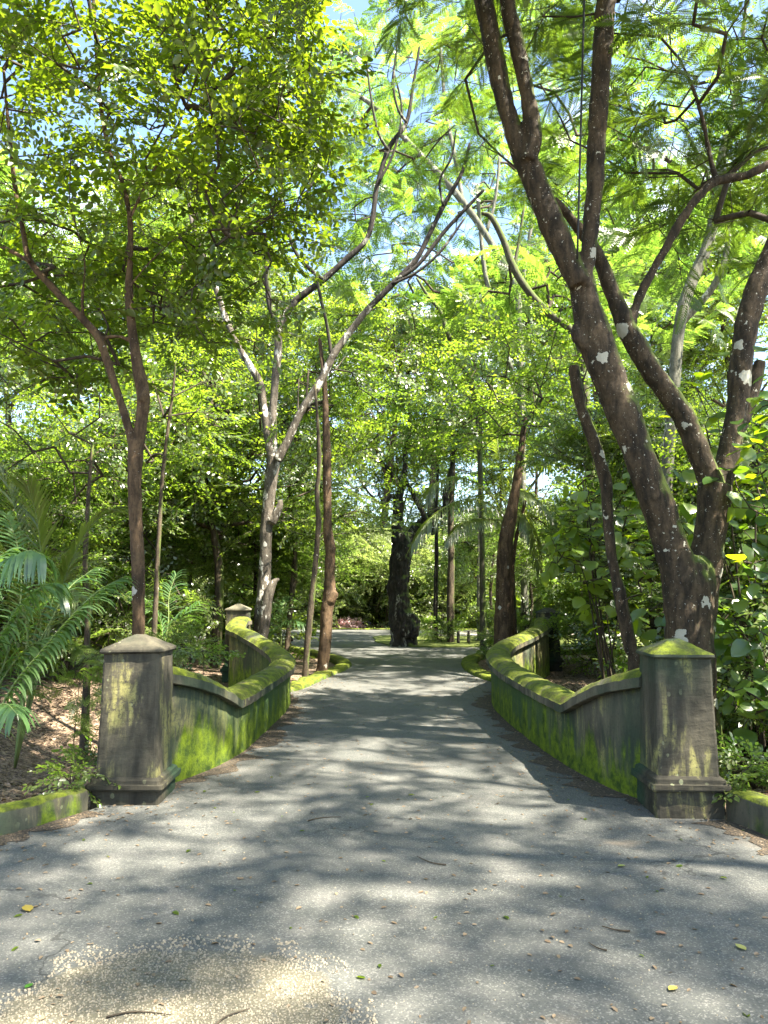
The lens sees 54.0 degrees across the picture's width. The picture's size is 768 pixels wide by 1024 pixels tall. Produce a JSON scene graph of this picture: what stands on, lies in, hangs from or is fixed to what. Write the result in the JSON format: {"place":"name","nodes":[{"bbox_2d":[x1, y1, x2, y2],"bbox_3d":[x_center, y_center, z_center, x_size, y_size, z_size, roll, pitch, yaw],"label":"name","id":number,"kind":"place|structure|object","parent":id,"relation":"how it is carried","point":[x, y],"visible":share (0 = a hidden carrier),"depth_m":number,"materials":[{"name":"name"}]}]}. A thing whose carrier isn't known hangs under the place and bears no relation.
{"place":"outdoors","nodes":[
{"label":"outdoors","id":0,"kind":"place"},
{"bbox_2d":[0,934,377,1023],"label":"gravel","id":1,"kind":"structure","parent":0,"point":[191,997],"depth_m":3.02,"materials":[{"name":"gravel"}]},
{"bbox_2d":[253,596,305,646],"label":"shrub","id":2,"kind":"object","parent":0,"point":[285,599],"visible":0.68,"depth_m":16.96,"materials":[{"name":"green plant"}]},
{"bbox_2d":[0,630,767,1023],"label":"road","id":3,"kind":"structure","parent":0,"point":[360,750],"depth_m":4.13,"materials":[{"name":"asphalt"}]},
{"bbox_2d":[0,810,103,845],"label":"dirt verge","id":4,"kind":"structure","parent":3,"relation":"on","point":[15,836],"depth_m":5.20,"materials":[{"name":"soil"}]},
{"bbox_2d":[174,694,306,788],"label":"dirt verge","id":5,"kind":"structure","parent":3,"relation":"on","point":[227,767],"depth_m":8.03,"materials":[{"name":"soil"}]},
{"bbox_2d":[373,635,651,647],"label":"turf island","id":6,"kind":"structure","parent":3,"relation":"on","point":[384,639],"depth_m":24.41,"materials":[{"name":"plant"}]},
{"bbox_2d":[363,397,504,640],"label":"island tree","id":7,"kind":"object","parent":6,"relation":"on","point":[436,561],"visible":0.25,"depth_m":25.47,"materials":[{"name":"green plant"}]},
{"bbox_2d":[417,611,469,642],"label":"forest shrub","id":8,"kind":"object","parent":6,"relation":"on","point":[432,636],"visible":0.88,"depth_m":24.84,"materials":[{"name":"green plant"}]},
{"bbox_2d":[368,383,530,641],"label":"island tree","id":9,"kind":"object","parent":6,"relation":"on","point":[450,584],"visible":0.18,"depth_m":24.84,"materials":[{"name":"green plant"}]},
{"bbox_2d":[400,385,549,639],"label":"island tree","id":10,"kind":"object","parent":6,"relation":"on","point":[445,475],"visible":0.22,"depth_m":25.91,"materials":[{"name":"green plant"}]},
{"bbox_2d":[219,0,743,630],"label":"tall grey tree","id":11,"kind":"object","parent":6,"relation":"on","point":[495,202],"visible":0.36,"depth_m":27.16,"materials":[{"name":"green plant"}]},
{"bbox_2d":[455,600,518,633],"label":"forest shrub","id":12,"kind":"object","parent":6,"relation":"on","point":[489,619],"visible":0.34,"depth_m":25.40,"materials":[{"name":"green plant"}]},
{"bbox_2d":[461,649,623,681],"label":"kerb","id":13,"kind":"structure","parent":3,"relation":"on","point":[470,665],"depth_m":16.21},
{"bbox_2d":[471,691,640,804],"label":"dirt verge","id":14,"kind":"structure","parent":3,"relation":"on","point":[529,745],"depth_m":7.21,"materials":[{"name":"soil"}]},
{"bbox_2d":[695,819,767,853],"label":"dirt verge","id":15,"kind":"structure","parent":3,"relation":"on","point":[734,829],"depth_m":5.07,"materials":[{"name":"soil"}]},
{"bbox_2d":[0,610,767,810],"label":"ground","id":16,"kind":"structure","parent":0,"point":[47,722],"depth_m":12.21,"materials":[{"name":"brown soil"}]},
{"bbox_2d":[0,787,88,835],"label":"kerb","id":17,"kind":"structure","parent":16,"relation":"on","point":[27,813],"depth_m":5.26,"materials":[{"name":"concrete"}]},
{"bbox_2d":[0,148,103,386],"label":"tall forest tree","id":18,"kind":"object","parent":16,"relation":"on","point":[3,188],"visible":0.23,"depth_m":22.26,"materials":[{"name":"green plant"}]},
{"bbox_2d":[0,584,112,680],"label":"forest shrub","id":19,"kind":"object","parent":16,"relation":"on","point":[11,651],"visible":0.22,"depth_m":13.95,"materials":[{"name":"green plant"}]},
{"bbox_2d":[0,227,118,439],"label":"tall forest tree","id":20,"kind":"object","parent":16,"relation":"on","point":[8,416],"visible":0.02,"depth_m":39.77,"materials":[{"name":"green plant"}]},
{"bbox_2d":[22,634,103,788],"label":"sapling","id":21,"kind":"object","parent":16,"relation":"on","point":[96,696],"visible":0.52,"depth_m":6.75,"materials":[{"name":"green plant"}]},
{"bbox_2d":[0,461,128,767],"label":"palm","id":22,"kind":"object","parent":16,"relation":"on","point":[30,490],"visible":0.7,"depth_m":10.06,"materials":[{"name":"green plant"}]},
{"bbox_2d":[0,441,128,614],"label":"bushy tree","id":23,"kind":"object","parent":16,"relation":"on","point":[44,467],"visible":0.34,"depth_m":12.83,"materials":[{"name":"green plant"}]},
{"bbox_2d":[0,510,136,741],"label":"palm","id":24,"kind":"object","parent":16,"relation":"on","point":[12,560],"visible":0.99,"depth_m":6.82,"materials":[{"name":"green plant"}]},
{"bbox_2d":[22,732,120,807],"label":"sapling","id":25,"kind":"object","parent":16,"relation":"on","point":[79,783],"visible":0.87,"depth_m":5.73,"materials":[{"name":"green plant"}]},
{"bbox_2d":[2,490,145,614],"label":"bushy tree","id":26,"kind":"object","parent":16,"relation":"on","point":[71,527],"visible":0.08,"depth_m":14.41,"materials":[{"name":"green plant"}]},
{"bbox_2d":[0,403,167,680],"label":"bushy tree","id":27,"kind":"object","parent":16,"relation":"on","point":[92,542],"visible":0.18,"depth_m":14.77,"materials":[{"name":"green plant"}]},
{"bbox_2d":[0,344,175,763],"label":"thin tree","id":28,"kind":"object","parent":16,"relation":"on","point":[59,439],"visible":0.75,"depth_m":12.12,"materials":[{"name":"green plant"}]},
{"bbox_2d":[1,477,218,640],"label":"bushy tree","id":29,"kind":"object","parent":16,"relation":"on","point":[119,574],"visible":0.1,"depth_m":15.85,"materials":[{"name":"green plant"}]},
{"bbox_2d":[20,560,225,681],"bbox_3d":[-5.335,2.430,15.087,4.412,2.914,4.383,-2,-6,16],"label":"forest shrub","id":30,"kind":"object","parent":16,"relation":"on","point":[109,629],"visible":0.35,"depth_m":14.89,"materials":[{"name":"green plant"}]},
{"bbox_2d":[14,205,232,614],"bbox_3d":[-7.982,-2.284,22.215,6.606,13.569,7.834,1,-6,-8],"label":"tall forest tree","id":31,"kind":"object","parent":16,"relation":"on","point":[77,301],"visible":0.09,"depth_m":21.77,"materials":[{"name":"green plant"}]},
{"bbox_2d":[85,634,180,809],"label":"gate pillar","id":32,"kind":"structure","parent":16,"relation":"on","point":[134,756],"depth_m":5.84,"materials":[{"name":"concrete"}]},
{"bbox_2d":[0,364,265,622],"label":"bushy tree","id":33,"kind":"object","parent":16,"relation":"on","point":[176,489],"visible":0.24,"depth_m":16.11,"materials":[{"name":"green plant"}]},
{"bbox_2d":[0,677,296,804],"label":"leaf litter","id":34,"kind":"object","parent":16,"relation":"on","point":[22,782],"visible":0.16,"depth_m":10.78,"materials":[{"name":"plant"}]},
{"bbox_2d":[63,333,262,637],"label":"thin tree","id":35,"kind":"object","parent":16,"relation":"on","point":[168,420],"visible":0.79,"depth_m":13.47,"materials":[{"name":"green plant"}]},
{"bbox_2d":[57,124,271,431],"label":"tall forest tree","id":36,"kind":"object","parent":16,"relation":"on","point":[153,217],"visible":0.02,"depth_m":39.12,"materials":[{"name":"green plant"}]},
{"bbox_2d":[123,569,209,643],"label":"palm","id":37,"kind":"object","parent":16,"relation":"on","point":[184,610],"visible":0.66,"depth_m":12.54,"materials":[{"name":"green plant"}]},
{"bbox_2d":[38,143,328,648],"bbox_3d":[-6.058,-3.224,23.024,8.864,15.897,10.196,3,-7,-27],"label":"tall forest tree","id":38,"kind":"object","parent":16,"relation":"on","point":[108,195],"visible":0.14,"depth_m":21.17,"materials":[{"name":"green plant"}]},
{"bbox_2d":[145,615,223,670],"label":"sapling","id":39,"kind":"object","parent":16,"relation":"on","point":[180,661],"visible":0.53,"depth_m":10.15,"materials":[{"name":"green plant"}]},
{"bbox_2d":[22,639,351,691],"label":"grass verge","id":40,"kind":"structure","parent":16,"relation":"on","point":[341,663],"depth_m":14.92,"materials":[{"name":"plant"}]},
{"bbox_2d":[151,585,225,657],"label":"forest shrub","id":41,"kind":"object","parent":16,"relation":"on","point":[175,613],"visible":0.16,"depth_m":19.24,"materials":[{"name":"green plant"}]},
{"bbox_2d":[0,0,384,634],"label":"broadleaf tree","id":42,"kind":"object","parent":16,"relation":"on","point":[235,106],"visible":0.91,"depth_m":8.68,"materials":[{"name":"green plant"}]},
{"bbox_2d":[132,421,257,636],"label":"bushy tree","id":43,"kind":"object","parent":16,"relation":"on","point":[190,581],"visible":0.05,"depth_m":21.97,"materials":[{"name":"green plant"}]},
{"bbox_2d":[173,641,245,674],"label":"sapling","id":44,"kind":"object","parent":16,"relation":"on","point":[179,653],"visible":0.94,"depth_m":8.35,"materials":[{"name":"green plant"}]},
{"bbox_2d":[31,325,421,667],"bbox_3d":[-3.585,-0.201,17.183,7.438,8.975,8.119,-5,-8,40],"label":"bushy tree","id":45,"kind":"object","parent":16,"relation":"on","point":[237,486],"visible":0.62,"depth_m":16.86,"materials":[{"name":"green plant"}]},
{"bbox_2d":[172,616,295,782],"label":"bridge wall","id":46,"kind":"structure","parent":16,"relation":"on","point":[215,723],"depth_m":7.44,"materials":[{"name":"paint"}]},
{"bbox_2d":[143,187,326,486],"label":"tall forest tree","id":47,"kind":"object","parent":16,"relation":"on","point":[272,285],"visible":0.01,"depth_m":40.14,"materials":[{"name":"green plant"}]},
{"bbox_2d":[220,604,251,681],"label":"gate pillar","id":48,"kind":"structure","parent":16,"relation":"on","point":[236,610],"depth_m":14.66,"materials":[{"name":"concrete"}]},
{"bbox_2d":[180,563,319,658],"bbox_3d":[-3.472,2.787,19.053,3.952,2.980,4.176,0,-6,0],"label":"forest shrub","id":49,"kind":"object","parent":16,"relation":"on","point":[250,601],"visible":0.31,"depth_m":18.67,"materials":[{"name":"green plant"}]},
{"bbox_2d":[147,494,382,606],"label":"bushy tree","id":50,"kind":"object","parent":16,"relation":"on","point":[305,563],"visible":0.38,"depth_m":19.23,"materials":[{"name":"green plant"}]},
{"bbox_2d":[186,466,359,644],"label":"bushy tree","id":51,"kind":"object","parent":16,"relation":"on","point":[243,566],"visible":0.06,"depth_m":23.18,"materials":[{"name":"green plant"}]},
{"bbox_2d":[184,308,389,502],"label":"tall forest tree","id":52,"kind":"object","parent":16,"relation":"on","point":[323,333],"visible":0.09,"depth_m":39.85,"materials":[{"name":"green plant"}]},
{"bbox_2d":[204,341,395,652],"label":"thin tree","id":53,"kind":"object","parent":16,"relation":"on","point":[293,582],"visible":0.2,"depth_m":18.93,"materials":[{"name":"green plant"}]},
{"bbox_2d":[230,350,371,676],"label":"thin tree","id":54,"kind":"object","parent":16,"relation":"on","point":[308,631],"visible":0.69,"depth_m":14.81,"materials":[{"name":"green plant"}]},
{"bbox_2d":[143,17,520,638],"bbox_3d":[-1.101,-4.274,17.453,9.433,15.858,3.842,0,-6,0],"label":"forked tree","id":55,"kind":"object","parent":16,"relation":"on","point":[270,514],"visible":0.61,"depth_m":17.20,"materials":[{"name":"green plant"}]},
{"bbox_2d":[244,328,427,671],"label":"knotted tree","id":56,"kind":"object","parent":16,"relation":"on","point":[330,594],"visible":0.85,"depth_m":16.83,"materials":[{"name":"green plant"}]},
{"bbox_2d":[291,528,389,628],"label":"thicket shrub","id":57,"kind":"object","parent":16,"relation":"on","point":[340,604],"visible":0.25,"depth_m":34.98,"materials":[{"name":"green plant"}]},
{"bbox_2d":[294,536,412,627],"bbox_3d":[-1.738,3.850,36.605,7.741,5.467,5.398,-2,-7,21],"label":"thicket shrub","id":58,"kind":"object","parent":16,"relation":"on","point":[361,583],"visible":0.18,"depth_m":35.13,"materials":[{"name":"green plant"}]},
{"bbox_2d":[315,520,391,622],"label":"pale bushy tree","id":59,"kind":"object","parent":16,"relation":"on","point":[376,536],"visible":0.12,"depth_m":36.53,"materials":[{"name":"green plant"}]},
{"bbox_2d":[263,253,466,623],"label":"tall forest tree","id":60,"kind":"object","parent":16,"relation":"on","point":[331,304],"visible":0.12,"depth_m":41.68,"materials":[{"name":"green plant"}]},
{"bbox_2d":[321,528,433,626],"bbox_3d":[-0.086,3.699,36.891,8.189,5.838,5.710,-6,-8,42],"label":"thicket shrub","id":61,"kind":"object","parent":16,"relation":"on","point":[380,583],"visible":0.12,"depth_m":35.56,"materials":[{"name":"green plant"}]},
{"bbox_2d":[0,183,767,528],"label":"woods","id":62,"kind":"object","parent":16,"relation":"on","point":[388,265],"visible":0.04,"depth_m":59.96,"materials":[{"name":"green plant"}]},
{"bbox_2d":[356,544,445,627],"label":"thicket shrub","id":63,"kind":"object","parent":16,"relation":"on","point":[411,584],"visible":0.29,"depth_m":34.84,"materials":[{"name":"green plant"}]},
{"bbox_2d":[349,435,465,527],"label":"tall forest tree","id":64,"kind":"object","parent":16,"relation":"on","point":[398,471],"visible":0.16,"depth_m":46.83,"materials":[{"name":"green plant"}]},
{"bbox_2d":[296,297,533,646],"bbox_3d":[1.067,-1.230,24.358,7.245,11.496,6.952,3,-7,-27],"label":"gnarled tree","id":65,"kind":"object","parent":16,"relation":"on","point":[404,623],"visible":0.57,"depth_m":23.46,"materials":[{"name":"green plant"}]},
{"bbox_2d":[324,285,537,614],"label":"tall forest tree","id":66,"kind":"object","parent":16,"relation":"on","point":[393,357],"visible":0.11,"depth_m":40.51,"materials":[{"name":"green plant"}]},
{"bbox_2d":[375,515,495,628],"bbox_3d":[3.046,3.395,36.226,6.377,6.677,9.146,-5,-8,38],"label":"thicket shrub","id":67,"kind":"object","parent":16,"relation":"on","point":[430,597],"visible":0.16,"depth_m":34.73,"materials":[{"name":"green plant"}]},
{"bbox_2d":[403,492,488,562],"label":"pale bushy tree","id":68,"kind":"object","parent":16,"relation":"on","point":[411,513],"visible":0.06,"depth_m":44.00,"materials":[{"name":"green plant"}]},
{"bbox_2d":[332,277,564,649],"bbox_3d":[1.795,-1.395,22.718,6.047,11.472,6.564,-6,-8,42],"label":"mossy tree","id":69,"kind":"object","parent":16,"relation":"on","point":[482,580],"visible":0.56,"depth_m":22.24,"materials":[{"name":"green plant"}]},
{"bbox_2d":[410,500,544,625],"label":"bushy tree","id":70,"kind":"object","parent":16,"relation":"on","point":[465,549],"visible":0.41,"depth_m":30.55,"materials":[{"name":"green plant"}]},
{"bbox_2d":[406,413,576,633],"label":"palm","id":71,"kind":"object","parent":16,"relation":"on","point":[525,523],"visible":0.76,"depth_m":17.21,"materials":[{"name":"green plant"}]},
{"bbox_2d":[439,411,547,522],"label":"tall forest tree","id":72,"kind":"object","parent":16,"relation":"on","point":[491,478],"visible":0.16,"depth_m":49.28,"materials":[{"name":"green plant"}]},
{"bbox_2d":[257,0,767,775],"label":"spotted tree","id":73,"kind":"object","parent":16,"relation":"on","point":[691,574],"visible":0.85,"depth_m":8.14,"materials":[{"name":"brown plant"}]},
{"bbox_2d":[576,0,584,259],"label":"vine","id":74,"kind":"object","parent":73,"relation":"hanging from","point":[580,141],"visible":1,"depth_m":7.74,"materials":[{"name":"plant"}]},
{"bbox_2d":[463,594,577,659],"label":"forest shrub","id":75,"kind":"object","parent":16,"relation":"on","point":[524,625],"visible":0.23,"depth_m":19.08,"materials":[{"name":"green plant"}]},
{"bbox_2d":[468,511,582,620],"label":"bushy tree","id":76,"kind":"object","parent":16,"relation":"on","point":[533,581],"visible":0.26,"depth_m":24.17,"materials":[{"name":"green plant"}]},
{"bbox_2d":[388,278,663,644],"bbox_3d":[3.359,-0.695,17.654,6.512,8.763,5.565,0,-6,0],"label":"peeling tree","id":77,"kind":"object","parent":16,"relation":"on","point":[504,622],"visible":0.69,"depth_m":17.19,"materials":[{"name":"green plant"}]},
{"bbox_2d":[420,237,651,508],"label":"tall forest tree","id":78,"kind":"object","parent":16,"relation":"on","point":[545,343],"visible":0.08,"depth_m":39.71,"materials":[{"name":"green plant"}]},
{"bbox_2d":[425,195,655,631],"bbox_3d":[4.367,-2.108,21.180,6.680,12.365,3.977,0,-6,0],"label":"mossy tree","id":79,"kind":"object","parent":16,"relation":"on","point":[542,286],"visible":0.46,"depth_m":21.01,"materials":[{"name":"green plant"}]},
{"bbox_2d":[535,607,563,671],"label":"gate pillar","id":80,"kind":"structure","parent":16,"relation":"on","point":[556,660],"depth_m":16.12,"materials":[{"name":"concrete"}]},
{"bbox_2d":[486,617,641,797],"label":"bridge wall","id":81,"kind":"structure","parent":16,"relation":"on","point":[591,730],"depth_m":7.00,"materials":[{"name":"stone"}]},
{"bbox_2d":[376,0,767,635],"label":"stout grey tree","id":82,"kind":"object","parent":16,"relation":"on","point":[606,230],"visible":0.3,"depth_m":14.47,"materials":[{"name":"green plant"}]},
{"bbox_2d":[491,472,660,657],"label":"bushy tree","id":83,"kind":"object","parent":16,"relation":"on","point":[536,518],"visible":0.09,"depth_m":19.45,"materials":[{"name":"green plant"}]},
{"bbox_2d":[518,568,646,663],"bbox_3d":[5.347,2.636,18.255,3.944,3.043,3.203,4,-7,-29],"label":"forest shrub","id":84,"kind":"object","parent":16,"relation":"on","point":[567,594],"visible":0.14,"depth_m":17.86,"materials":[{"name":"green plant"}]},
{"bbox_2d":[463,98,730,423],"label":"tall forest tree","id":85,"kind":"object","parent":16,"relation":"on","point":[568,191],"visible":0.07,"depth_m":40.55,"materials":[{"name":"green plant"}]},
{"bbox_2d":[540,454,664,678],"bbox_3d":[3.316,1.379,10.682,2.158,4.566,1.479,1,-6,-12],"label":"leaved shrub","id":86,"kind":"object","parent":16,"relation":"on","point":[586,569],"visible":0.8,"depth_m":10.73,"materials":[{"name":"green plant"}]},
{"bbox_2d":[542,590,663,676],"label":"forest shrub","id":87,"kind":"object","parent":16,"relation":"on","point":[589,647],"visible":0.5,"depth_m":15.11,"materials":[{"name":"green plant"}]},
{"bbox_2d":[569,364,639,670],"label":"leaning tree","id":88,"kind":"object","parent":16,"relation":"on","point":[628,637],"visible":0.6,"depth_m":8.30,"materials":[{"name":"brown plant"}]},
{"bbox_2d":[525,399,721,631],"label":"bushy tree","id":89,"kind":"object","parent":16,"relation":"on","point":[559,470],"visible":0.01,"depth_m":20.11,"materials":[{"name":"green plant"}]},
{"bbox_2d":[509,347,766,639],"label":"bushy tree","id":90,"kind":"object","parent":16,"relation":"on","point":[560,432],"visible":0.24,"depth_m":15.12,"materials":[{"name":"green plant"}]},
{"bbox_2d":[539,400,764,596],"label":"bushy tree","id":91,"kind":"object","parent":16,"relation":"on","point":[622,501],"visible":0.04,"depth_m":16.32,"materials":[{"name":"green plant"}]},
{"bbox_2d":[551,197,767,434],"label":"tall forest tree","id":92,"kind":"object","parent":16,"relation":"on","point":[685,352],"visible":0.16,"depth_m":40.84,"materials":[{"name":"green plant"}]},
{"bbox_2d":[593,601,764,738],"bbox_3d":[5.160,2.662,11.976,3.717,2.537,3.518,1,-6,-10],"label":"forest shrub","id":93,"kind":"object","parent":16,"relation":"on","point":[616,653],"visible":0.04,"depth_m":12.16,"materials":[{"name":"green plant"}]},
{"bbox_2d":[631,638,731,818],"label":"gate pillar","id":94,"kind":"structure","parent":16,"relation":"on","point":[675,772],"depth_m":5.50,"materials":[{"name":"concrete"}]},
{"bbox_2d":[600,493,767,636],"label":"bushy tree","id":95,"kind":"object","parent":16,"relation":"on","point":[725,586],"visible":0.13,"depth_m":12.65,"materials":[{"name":"green plant"}]},
{"bbox_2d":[605,611,767,773],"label":"forest shrub","id":96,"kind":"object","parent":16,"relation":"on","point":[731,726],"visible":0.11,"depth_m":10.20,"materials":[{"name":"green plant"}]},
{"bbox_2d":[630,352,767,789],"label":"leaved shrub","id":97,"kind":"object","parent":16,"relation":"on","point":[687,510],"visible":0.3,"depth_m":9.18,"materials":[{"name":"green plant"}]},
{"bbox_2d":[630,173,767,438],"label":"tall forest tree","id":98,"kind":"object","parent":16,"relation":"on","point":[722,317],"visible":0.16,"depth_m":43.27,"materials":[{"name":"green plant"}]},
{"bbox_2d":[652,389,767,579],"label":"bushy tree","id":99,"kind":"object","parent":16,"relation":"on","point":[729,546],"visible":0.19,"depth_m":12.23,"materials":[{"name":"green plant"}]},
{"bbox_2d":[702,414,767,757],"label":"leaved shrub","id":100,"kind":"object","parent":16,"relation":"on","point":[739,508],"visible":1,"depth_m":7.41,"materials":[{"name":"green plant"}]},
{"bbox_2d":[711,730,767,805],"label":"shrub","id":101,"kind":"object","parent":16,"relation":"on","point":[745,774],"visible":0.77,"depth_m":5.54,"materials":[{"name":"green plant"}]},
{"bbox_2d":[715,576,767,782],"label":"forest shrub","id":102,"kind":"object","parent":16,"relation":"on","point":[724,686],"visible":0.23,"depth_m":8.61,"materials":[{"name":"green plant"}]},
{"bbox_2d":[726,788,767,835],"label":"kerb","id":103,"kind":"structure","parent":16,"relation":"on","point":[749,809],"depth_m":5.18,"materials":[{"name":"concrete"}]},
{"bbox_2d":[730,346,767,480],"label":"leaved shrub","id":104,"kind":"object","parent":16,"relation":"on","point":[747,453],"visible":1,"depth_m":6.87,"materials":[{"name":"green plant"}]},
{"bbox_2d":[0,0,767,526],"label":"sky","id":105,"kind":"structure","parent":0,"point":[359,6],"materials":[{"name":"blue"}]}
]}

